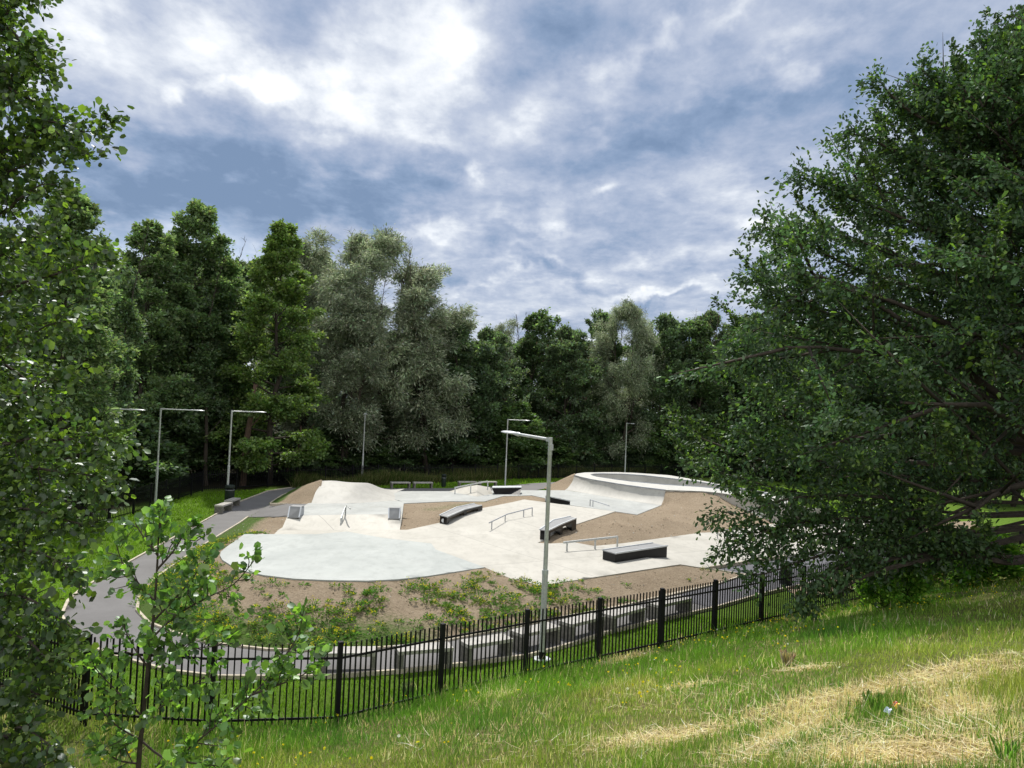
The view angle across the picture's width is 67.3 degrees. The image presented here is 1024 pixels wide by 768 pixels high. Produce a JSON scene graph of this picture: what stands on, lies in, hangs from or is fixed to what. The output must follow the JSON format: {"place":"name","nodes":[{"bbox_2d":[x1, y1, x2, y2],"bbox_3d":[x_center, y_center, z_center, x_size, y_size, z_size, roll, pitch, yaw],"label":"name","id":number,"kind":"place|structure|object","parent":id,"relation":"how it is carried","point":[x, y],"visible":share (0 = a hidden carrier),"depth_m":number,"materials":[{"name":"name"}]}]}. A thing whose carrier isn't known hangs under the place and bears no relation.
{"place":"outdoors","nodes":[
{"label":"outdoors","id":0,"kind":"place"},
{"bbox_2d":[249,504,305,517],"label":"ramp path","id":1,"kind":"structure","parent":0,"point":[274,511],"depth_m":37.33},
{"bbox_2d":[271,480,321,503],"bbox_3d":[-12.467,5.860,43.853,2.528,1.480,12.804,3,-2,-18],"label":"soil mound","id":2,"kind":"object","parent":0,"point":[304,494],"visible":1,"depth_m":40.49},
{"bbox_2d":[279,514,401,529],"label":"bank","id":3,"kind":"structure","parent":0,"point":[352,522],"depth_m":32.19,"materials":[{"name":"concrete"}]},
{"bbox_2d":[302,501,403,516],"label":"deck","id":4,"kind":"structure","parent":0,"point":[381,507],"depth_m":36.04,"materials":[{"name":"concrete"}]},
{"bbox_2d":[64,482,708,674],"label":"path","id":5,"kind":"structure","parent":0,"point":[100,609],"depth_m":19.72,"materials":[{"name":"asphalt"}]},
{"bbox_2d":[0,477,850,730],"bbox_3d":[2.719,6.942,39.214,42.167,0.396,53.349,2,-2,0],"label":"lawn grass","id":6,"kind":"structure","parent":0,"point":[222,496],"depth_m":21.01,"materials":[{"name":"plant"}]},
{"bbox_2d":[139,517,737,647],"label":"soil bank","id":7,"kind":"structure","parent":0,"point":[419,608],"depth_m":20.29,"materials":[{"name":"soil"}]},
{"bbox_2d":[128,529,708,649],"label":"bank weeds","id":8,"kind":"object","parent":7,"relation":"on","point":[368,591],"visible":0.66,"depth_m":20.06,"materials":[{"name":"green plant"}]},
{"bbox_2d":[400,496,544,529],"bbox_3d":[-2.033,6.357,40.376,4.909,0.450,16.712,1,-2,33],"label":"soil patch","id":9,"kind":"object","parent":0,"point":[424,515],"visible":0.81,"depth_m":38.23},
{"bbox_2d":[288,463,659,487],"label":"tall grass","id":10,"kind":"structure","parent":0,"point":[381,477],"depth_m":59.26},
{"bbox_2d":[275,499,679,584],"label":"plaza","id":11,"kind":"structure","parent":0,"point":[511,546],"depth_m":29.90,"materials":[{"name":"concrete"}]},
{"bbox_2d":[220,532,484,581],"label":"raised slab","id":12,"kind":"structure","parent":11,"relation":"on","point":[345,557],"depth_m":24.58,"materials":[{"name":"concrete"}]},
{"bbox_2d":[439,503,482,523],"bbox_3d":[-2.479,6.149,36.430,0.830,0.541,4.976,2,-2,18],"label":"bent grind ledge","id":13,"kind":"object","parent":11,"relation":"on","point":[446,516],"visible":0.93,"depth_m":36.18,"materials":[{"name":"grey concrete"}]},
{"bbox_2d":[539,516,576,539],"bbox_3d":[1.912,6.198,33.132,0.844,0.671,3.875,1,-2,25],"label":"bent grind ledge","id":14,"kind":"object","parent":11,"relation":"on","point":[557,525],"visible":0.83,"depth_m":33.00,"materials":[{"name":"grey concrete"}]},
{"bbox_2d":[602,542,667,561],"bbox_3d":[4.535,6.393,28.427,3.102,0.721,0.752,4,-3,-43],"label":"box ledge","id":15,"kind":"object","parent":11,"relation":"on","point":[635,551],"visible":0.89,"depth_m":28.16,"materials":[{"name":"black concrete"}]},
{"bbox_2d":[0,424,1023,767],"bbox_3d":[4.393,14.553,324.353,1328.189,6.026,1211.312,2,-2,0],"label":"ground","id":16,"kind":"structure","parent":0,"point":[250,484],"depth_m":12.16,"materials":[{"name":"plant"}]},
{"bbox_2d":[0,217,127,485],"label":"alder tree","id":17,"kind":"object","parent":16,"relation":"on","point":[72,363],"visible":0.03,"depth_m":32.12,"materials":[{"name":"green plant"}]},
{"bbox_2d":[0,185,139,536],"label":"alder tree","id":18,"kind":"object","parent":16,"relation":"on","point":[104,351],"visible":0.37,"depth_m":30.69,"materials":[{"name":"green plant"}]},
{"bbox_2d":[0,0,151,767],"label":"alder tree","id":19,"kind":"object","parent":16,"relation":"on","point":[21,460],"visible":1,"depth_m":8.96,"materials":[{"name":"green plant"}]},
{"bbox_2d":[43,225,149,509],"bbox_3d":[-20.024,-0.827,36.126,4.828,14.152,4.990,1,-2,33],"label":"alder tree","id":20,"kind":"object","parent":16,"relation":"on","point":[129,320],"visible":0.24,"depth_m":36.38,"materials":[{"name":"green plant"}]},
{"bbox_2d":[10,471,203,541],"bbox_3d":[-17.872,5.549,36.579,0.390,1.360,19.664,3,-2,-3],"label":"boundary fence","id":21,"kind":"object","parent":16,"relation":"on","point":[148,500],"visible":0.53,"depth_m":38.05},
{"bbox_2d":[77,413,189,499],"bbox_3d":[-21.450,4.075,42.428,6.994,5.359,6.587,3,-2,-21],"label":"shrub","id":22,"kind":"object","parent":16,"relation":"on","point":[145,472],"visible":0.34,"depth_m":42.29,"materials":[{"name":"green plant"}]},
{"bbox_2d":[91,218,206,488],"bbox_3d":[-23.361,-1.756,48.664,8.225,17.584,7.491,2,-2,1],"label":"alder tree","id":23,"kind":"object","parent":16,"relation":"on","point":[161,251],"visible":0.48,"depth_m":48.07,"materials":[{"name":"green plant"}]},
{"bbox_2d":[109,255,226,459],"bbox_3d":[-22.467,-1.162,49.659,7.050,15.642,7.286,2,-2,16],"label":"alder tree","id":24,"kind":"object","parent":16,"relation":"on","point":[204,354],"visible":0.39,"depth_m":49.88,"materials":[{"name":"green plant"}]},
{"bbox_2d":[154,408,203,502],"bbox_3d":[-16.679,3.773,38.575,2.176,5.050,0.300,3,-2,-7],"label":"street lamp","id":25,"kind":"object","parent":16,"relation":"on","point":[156,481],"visible":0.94,"depth_m":38.44,"materials":[{"name":"metal"}]},
{"bbox_2d":[134,197,246,464],"bbox_3d":[-21.850,-2.727,52.493,8.800,20.124,8.014,3,-2,-4],"label":"alder tree","id":26,"kind":"object","parent":16,"relation":"on","point":[198,223],"visible":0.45,"depth_m":51.95,"materials":[{"name":"green plant"}]},
{"bbox_2d":[156,414,224,486],"bbox_3d":[-22.567,4.429,50.330,6.808,5.078,6.412,2,-2,0],"label":"shrub","id":27,"kind":"object","parent":16,"relation":"on","point":[197,461],"visible":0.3,"depth_m":49.58,"materials":[{"name":"green plant"}]},
{"bbox_2d":[74,495,332,767],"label":"alder sapling","id":28,"kind":"object","parent":16,"relation":"on","point":[147,639],"visible":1,"depth_m":5.28,"materials":[{"name":"green plant"}]},
{"bbox_2d":[177,437,231,480],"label":"shrub","id":29,"kind":"object","parent":16,"relation":"on","point":[216,468],"visible":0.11,"depth_m":51.77,"materials":[{"name":"green plant"}]},
{"bbox_2d":[203,407,222,485],"bbox_3d":[-19.491,4.152,49.874,1.158,5.249,0.298,3,-2,-7],"label":"bare trunk","id":30,"kind":"object","parent":16,"relation":"on","point":[205,456],"visible":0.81,"depth_m":49.77,"materials":[{"name":"brown plant"}]},
{"bbox_2d":[161,232,268,478],"bbox_3d":[-20.704,-2.209,53.560,7.994,18.242,8.261,4,-3,-35],"label":"alder tree","id":31,"kind":"object","parent":16,"relation":"on","point":[230,305],"visible":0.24,"depth_m":52.75,"materials":[{"name":"green plant"}]},
{"bbox_2d":[239,384,259,485],"bbox_3d":[-17.048,3.390,50.264,1.411,6.781,0.632,2,-2,14],"label":"bare trunk","id":32,"kind":"object","parent":16,"relation":"on","point":[249,425],"visible":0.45,"depth_m":50.12,"materials":[{"name":"brown plant"}]},
{"bbox_2d":[222,262,298,470],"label":"alder tree","id":33,"kind":"object","parent":16,"relation":"on","point":[246,286],"visible":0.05,"depth_m":58.38,"materials":[{"name":"green plant"}]},
{"bbox_2d":[203,218,337,485],"bbox_3d":[-15.895,-2.068,51.686,8.390,18.106,7.889,4,-3,-36],"label":"alder tree","id":34,"kind":"object","parent":16,"relation":"on","point":[283,247],"visible":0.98,"depth_m":50.73,"materials":[{"name":"green plant"}]},
{"bbox_2d":[249,432,326,480],"bbox_3d":[-16.633,5.381,56.318,5.941,3.868,5.596,2,-2,2],"label":"shrub","id":35,"kind":"object","parent":16,"relation":"on","point":[307,465],"visible":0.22,"depth_m":55.18,"materials":[{"name":"green plant"}]},
{"bbox_2d":[243,247,353,449],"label":"broadleaf tree","id":36,"kind":"object","parent":16,"relation":"on","point":[312,375],"visible":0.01,"depth_m":76.14,"materials":[{"name":"green plant"}]},
{"bbox_2d":[250,226,349,446],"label":"willow tree","id":37,"kind":"object","parent":16,"relation":"on","point":[313,267],"visible":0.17,"depth_m":66.26,"materials":[{"name":"green plant"}]},
{"bbox_2d":[294,444,345,477],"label":"shrub","id":38,"kind":"object","parent":16,"relation":"on","point":[330,464],"visible":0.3,"depth_m":57.87,"materials":[{"name":"green plant"}]},
{"bbox_2d":[308,424,386,477],"bbox_3d":[-13.394,5.394,60.445,6.444,4.550,6.069,1,-3,41],"label":"shrub","id":39,"kind":"object","parent":16,"relation":"on","point":[351,459],"visible":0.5,"depth_m":59.03,"materials":[{"name":"green plant"}]},
{"bbox_2d":[321,646,375,672],"bbox_3d":[-3.424,5.802,16.136,1.134,0.460,0.460,3,-2,-10],"label":"concrete bench","id":40,"kind":"object","parent":16,"relation":"on","point":[323,668],"visible":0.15,"depth_m":16.00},
{"bbox_2d":[306,275,395,474],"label":"willow tree","id":41,"kind":"object","parent":16,"relation":"on","point":[369,324],"visible":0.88,"depth_m":57.91,"materials":[{"name":"green plant"}]},
{"bbox_2d":[346,438,400,475],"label":"shrub","id":42,"kind":"object","parent":16,"relation":"on","point":[382,464],"visible":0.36,"depth_m":60.55,"materials":[{"name":"green plant"}]},
{"bbox_2d":[299,222,457,472],"bbox_3d":[-11.058,-2.809,63.133,13.136,21.016,14.154,3,-2,-13],"label":"willow tree","id":43,"kind":"object","parent":16,"relation":"on","point":[365,259],"visible":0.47,"depth_m":60.43,"materials":[{"name":"green plant"}]},
{"bbox_2d":[62,487,711,679],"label":"kerb","id":44,"kind":"structure","parent":16,"relation":"on","point":[230,676],"depth_m":16.93,"materials":[{"name":"concrete"}]},
{"bbox_2d":[369,428,434,474],"bbox_3d":[-9.147,5.712,63.141,6.000,4.448,6.371,3,-2,-18],"label":"shrub","id":45,"kind":"object","parent":16,"relation":"on","point":[409,453],"visible":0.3,"depth_m":61.46,"materials":[{"name":"green plant"}]},
{"bbox_2d":[365,337,451,468],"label":"broadleaf tree","id":46,"kind":"object","parent":16,"relation":"on","point":[386,425],"visible":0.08,"depth_m":62.88,"materials":[{"name":"green plant"}]},
{"bbox_2d":[136,516,704,651],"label":"kerb","id":47,"kind":"structure","parent":16,"relation":"on","point":[244,646],"depth_m":18.97,"materials":[{"name":"concrete"}]},
{"bbox_2d":[394,642,453,668],"bbox_3d":[-1.903,5.875,16.536,1.204,0.470,0.460,3,-2,-21],"label":"concrete bench","id":48,"kind":"object","parent":16,"relation":"on","point":[417,651],"visible":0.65,"depth_m":16.40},
{"bbox_2d":[396,427,462,473],"bbox_3d":[-7.094,5.384,65.394,6.575,5.681,6.514,1,-2,28],"label":"shrub","id":49,"kind":"object","parent":16,"relation":"on","point":[441,461],"visible":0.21,"depth_m":63.41,"materials":[{"name":"green plant"}]},
{"bbox_2d":[378,261,481,474],"bbox_3d":[-6.856,-1.216,62.863,8.874,18.146,8.823,2,-2,9],"label":"willow tree","id":50,"kind":"object","parent":16,"relation":"on","point":[416,300],"visible":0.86,"depth_m":60.99,"materials":[{"name":"green plant"}]},
{"bbox_2d":[409,319,511,466],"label":"broadleaf tree","id":51,"kind":"object","parent":16,"relation":"on","point":[471,357],"visible":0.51,"depth_m":64.01,"materials":[{"name":"green plant"}]},
{"bbox_2d":[429,430,492,470],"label":"shrub","id":52,"kind":"object","parent":16,"relation":"on","point":[466,460],"visible":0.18,"depth_m":64.83,"materials":[{"name":"green plant"}]},
{"bbox_2d":[171,492,766,645],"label":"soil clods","id":53,"kind":"object","parent":16,"relation":"on","point":[485,568],"visible":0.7,"depth_m":25.69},
{"bbox_2d":[456,422,513,469],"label":"shrub","id":54,"kind":"object","parent":16,"relation":"on","point":[499,444],"visible":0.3,"depth_m":65.69,"materials":[{"name":"green plant"}]},
{"bbox_2d":[458,633,512,665],"bbox_3d":[-0.587,5.957,17.252,1.168,0.470,0.460,4,-3,-34],"label":"concrete bench","id":55,"kind":"object","parent":16,"relation":"on","point":[483,645],"visible":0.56,"depth_m":17.14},
{"bbox_2d":[455,323,531,468],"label":"broadleaf tree","id":56,"kind":"object","parent":16,"relation":"on","point":[498,364],"visible":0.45,"depth_m":67.89,"materials":[{"name":"green plant"}]},
{"bbox_2d":[484,319,518,402],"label":"willow tree","id":57,"kind":"object","parent":16,"relation":"on","point":[510,323],"visible":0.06,"depth_m":82.88,"materials":[{"name":"green plant"}]},
{"bbox_2d":[0,531,1023,733],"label":"park fence","id":58,"kind":"object","parent":16,"relation":"on","point":[528,622],"visible":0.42,"depth_m":15.13,"materials":[{"name":"metal"}]},
{"bbox_2d":[479,400,558,473],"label":"tree","id":59,"kind":"object","parent":16,"relation":"on","point":[521,444],"visible":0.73,"depth_m":66.10,"materials":[{"name":"green plant"}]},
{"bbox_2d":[201,464,836,491],"bbox_3d":[6.308,7.532,63.161,59.308,1.360,11.235,3,-2,-23],"label":"boundary fence","id":60,"kind":"object","parent":16,"relation":"on","point":[428,467],"visible":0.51,"depth_m":59.36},
{"bbox_2d":[501,431,552,661],"bbox_3d":[0.276,3.720,17.988,0.400,5.182,2.007,4,-3,-38],"label":"street lamp","id":61,"kind":"object","parent":16,"relation":"on","point":[549,440],"visible":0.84,"depth_m":17.32,"materials":[{"name":"metal"}]},
{"bbox_2d":[509,622,559,651],"bbox_3d":[0.546,6.043,18.312,1.253,0.470,0.460,4,-3,-41],"label":"concrete bench","id":62,"kind":"object","parent":16,"relation":"on","point":[532,634],"visible":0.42,"depth_m":18.19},
{"bbox_2d":[506,307,570,440],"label":"poplar tree","id":63,"kind":"object","parent":16,"relation":"on","point":[542,324],"visible":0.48,"depth_m":74.35,"materials":[{"name":"green plant"}]},
{"bbox_2d":[70,576,1023,766],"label":"yellow flowers","id":64,"kind":"object","parent":16,"relation":"on","point":[371,757],"visible":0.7,"depth_m":13.62,"materials":[{"name":"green plant"}]},
{"bbox_2d":[526,427,581,468],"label":"shrub","id":65,"kind":"object","parent":16,"relation":"on","point":[564,456],"visible":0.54,"depth_m":69.17,"materials":[{"name":"green plant"}]},
{"bbox_2d":[522,322,611,460],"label":"broadleaf tree","id":66,"kind":"object","parent":16,"relation":"on","point":[567,347],"visible":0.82,"depth_m":71.63,"materials":[{"name":"green plant"}]},
{"bbox_2d":[551,434,602,468],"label":"shrub","id":67,"kind":"object","parent":16,"relation":"on","point":[580,441],"visible":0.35,"depth_m":70.70,"materials":[{"name":"green plant"}]},
{"bbox_2d":[558,613,604,640],"bbox_3d":[1.752,6.132,19.370,1.278,0.470,0.460,4,-3,-45],"label":"concrete bench","id":68,"kind":"object","parent":16,"relation":"on","point":[562,632],"visible":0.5,"depth_m":19.06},
{"bbox_2d":[571,419,597,468],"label":"pine tree","id":69,"kind":"object","parent":16,"relation":"on","point":[587,462],"visible":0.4,"depth_m":71.31,"materials":[{"name":"green plant"}]},
{"bbox_2d":[579,308,627,448],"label":"poplar tree","id":70,"kind":"object","parent":16,"relation":"on","point":[620,349],"visible":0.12,"depth_m":80.10,"materials":[{"name":"green plant"}]},
{"bbox_2d":[589,389,629,468],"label":"pine tree","id":71,"kind":"object","parent":16,"relation":"on","point":[606,436],"visible":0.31,"depth_m":72.88,"materials":[{"name":"green plant"}]},
{"bbox_2d":[601,408,640,467],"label":"pine tree","id":72,"kind":"object","parent":16,"relation":"on","point":[620,425],"visible":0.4,"depth_m":74.05,"materials":[{"name":"green plant"}]},
{"bbox_2d":[602,606,645,632],"bbox_3d":[2.933,6.219,20.388,0.460,0.470,1.438,0,-3,44],"label":"concrete bench","id":73,"kind":"object","parent":16,"relation":"on","point":[622,616],"visible":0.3,"depth_m":20.18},
{"bbox_2d":[583,295,667,467],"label":"willow tree","id":74,"kind":"object","parent":16,"relation":"on","point":[629,314],"visible":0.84,"depth_m":73.25,"materials":[{"name":"green plant"}]},
{"bbox_2d":[623,414,659,473],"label":"pine tree","id":75,"kind":"object","parent":16,"relation":"on","point":[647,457],"visible":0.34,"depth_m":73.98,"materials":[{"name":"green plant"}]},
{"bbox_2d":[619,418,674,474],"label":"shrub","id":76,"kind":"object","parent":16,"relation":"on","point":[663,450],"visible":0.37,"depth_m":73.88,"materials":[{"name":"green plant"}]},
{"bbox_2d":[617,312,697,470],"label":"broadleaf tree","id":77,"kind":"object","parent":16,"relation":"on","point":[670,327],"visible":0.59,"depth_m":75.03,"materials":[{"name":"green plant"}]},
{"bbox_2d":[647,595,690,618],"bbox_3d":[4.425,6.329,21.701,1.539,0.470,0.460,4,-3,-42],"label":"concrete bench","id":78,"kind":"object","parent":16,"relation":"on","point":[666,606],"visible":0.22,"depth_m":21.40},
{"bbox_2d":[566,472,790,523],"bbox_3d":[9.738,7.091,49.317,10.022,1.322,19.083,3,-2,-20],"label":"bowl","id":79,"kind":"object","parent":16,"relation":"on","point":[645,488],"visible":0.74,"depth_m":49.35,"materials":[{"name":"concrete"}]},
{"bbox_2d":[655,428,710,475],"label":"shrub","id":80,"kind":"object","parent":16,"relation":"on","point":[674,461],"visible":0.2,"depth_m":74.73,"materials":[{"name":"green plant"}]},
{"bbox_2d":[345,596,1023,767],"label":"dry straw","id":81,"kind":"object","parent":16,"relation":"on","point":[849,727],"visible":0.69,"depth_m":8.03,"materials":[{"name":"beige plant"}]},
{"bbox_2d":[660,317,730,453],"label":"poplar tree","id":82,"kind":"object","parent":16,"relation":"on","point":[701,331],"visible":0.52,"depth_m":76.24,"materials":[{"name":"green plant"}]},
{"bbox_2d":[672,420,725,477],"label":"shrub","id":83,"kind":"object","parent":16,"relation":"on","point":[709,472],"visible":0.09,"depth_m":75.39,"materials":[{"name":"green plant"}]},
{"bbox_2d":[688,306,744,442],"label":"broadleaf tree","id":84,"kind":"object","parent":16,"relation":"on","point":[713,317],"visible":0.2,"depth_m":79.03,"materials":[{"name":"green plant"}]},
{"bbox_2d":[700,425,758,475],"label":"shrub","id":85,"kind":"object","parent":16,"relation":"on","point":[737,464],"visible":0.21,"depth_m":74.98,"materials":[{"name":"green plant"}]},
{"bbox_2d":[717,313,770,434],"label":"poplar tree","id":86,"kind":"object","parent":16,"relation":"on","point":[730,378],"visible":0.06,"depth_m":78.32,"materials":[{"name":"green plant"}]},
{"bbox_2d":[726,417,789,478],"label":"shrub","id":87,"kind":"object","parent":16,"relation":"on","point":[751,462],"visible":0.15,"depth_m":75.13,"materials":[{"name":"green plant"}]},
{"bbox_2d":[721,311,799,477],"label":"broadleaf tree","id":88,"kind":"object","parent":16,"relation":"on","point":[750,401],"visible":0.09,"depth_m":76.13,"materials":[{"name":"green plant"}]},
{"bbox_2d":[763,426,819,482],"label":"shrub","id":89,"kind":"object","parent":16,"relation":"on","point":[784,475],"visible":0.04,"depth_m":72.70,"materials":[{"name":"green plant"}]},
{"bbox_2d":[756,323,836,475],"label":"broadleaf tree","id":90,"kind":"object","parent":16,"relation":"on","point":[802,419],"visible":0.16,"depth_m":71.86,"materials":[{"name":"green plant"}]},
{"bbox_2d":[797,423,856,488],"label":"shrub","id":91,"kind":"object","parent":16,"relation":"on","point":[845,480],"visible":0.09,"depth_m":69.27,"materials":[{"name":"green plant"}]},
{"bbox_2d":[795,325,866,456],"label":"broadleaf tree","id":92,"kind":"object","parent":16,"relation":"on","point":[832,437],"visible":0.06,"depth_m":70.58,"materials":[{"name":"green plant"}]},
{"bbox_2d":[656,4,1023,626],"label":"oak tree","id":93,"kind":"object","parent":16,"relation":"on","point":[978,118],"visible":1,"depth_m":20.01,"materials":[{"name":"green plant"}]},
{"bbox_2d":[832,430,922,491],"bbox_3d":[31.705,6.636,66.140,7.362,6.696,7.817,3,-2,-24],"label":"shrub","id":94,"kind":"object","parent":16,"relation":"on","point":[904,451],"visible":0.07,"depth_m":64.65,"materials":[{"name":"green plant"}]},
{"bbox_2d":[853,556,908,609],"bbox_3d":[9.421,5.129,19.475,1.311,1.553,1.474,3,-2,-15],"label":"bush","id":95,"kind":"object","parent":16,"relation":"on","point":[885,595],"visible":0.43,"depth_m":19.30,"materials":[{"name":"green plant"}]},
{"bbox_2d":[894,554,941,607],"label":"bush","id":96,"kind":"object","parent":16,"relation":"on","point":[916,589],"visible":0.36,"depth_m":19.34,"materials":[{"name":"green plant"}]},
{"bbox_2d":[923,558,999,589],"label":"bush","id":97,"kind":"object","parent":16,"relation":"on","point":[954,578],"visible":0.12,"depth_m":24.39,"materials":[{"name":"green plant"}]},
{"bbox_2d":[911,338,1017,491],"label":"broadleaf tree","id":98,"kind":"object","parent":16,"relation":"on","point":[937,390],"visible":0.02,"depth_m":61.90,"materials":[{"name":"green plant"}]},
{"bbox_2d":[947,524,1023,586],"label":"bush","id":99,"kind":"object","parent":16,"relation":"on","point":[1013,571],"visible":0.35,"depth_m":23.38,"materials":[{"name":"green plant"}]},
{"bbox_2d":[954,368,1023,506],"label":"broadleaf tree","id":100,"kind":"object","parent":16,"relation":"on","point":[1014,498],"visible":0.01,"depth_m":58.11,"materials":[{"name":"green plant"}]},
{"bbox_2d":[988,730,1020,760],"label":"grass tuft","id":101,"kind":"object","parent":16,"relation":"on","point":[1007,748],"visible":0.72,"depth_m":6.04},
{"bbox_2d":[0,0,1023,397],"label":"sky","id":102,"kind":"structure","parent":0,"point":[574,158],"materials":[{"name":"blue"}]},
{"bbox_2d":[394,490,660,514],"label":"back plaza","id":103,"kind":"structure","parent":0,"point":[579,499],"depth_m":45.15,"materials":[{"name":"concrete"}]},
{"bbox_2d":[312,481,402,502],"bbox_3d":[-7.733,5.924,43.477,5.073,1.102,11.350,2,-2,0],"label":"roller mound","id":104,"kind":"object","parent":103,"relation":"on","point":[337,492],"visible":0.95,"depth_m":40.28,"materials":[{"name":"concrete"}]},
{"bbox_2d":[449,485,491,495],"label":"pyramid bank","id":105,"kind":"structure","parent":103,"relation":"on","point":[477,490],"depth_m":48.10,"materials":[{"name":"concrete"}]},
{"bbox_2d":[540,491,772,545],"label":"soil hill","id":106,"kind":"structure","parent":0,"point":[590,530],"depth_m":37.23,"materials":[{"name":"soil"}]},
{"bbox_2d":[597,520,898,569],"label":"plaza","id":107,"kind":"structure","parent":0,"point":[689,550],"depth_m":32.51,"materials":[{"name":"concrete"}]},
{"bbox_2d":[674,548,922,605],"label":"dark path","id":108,"kind":"structure","parent":0,"point":[749,567],"depth_m":26.29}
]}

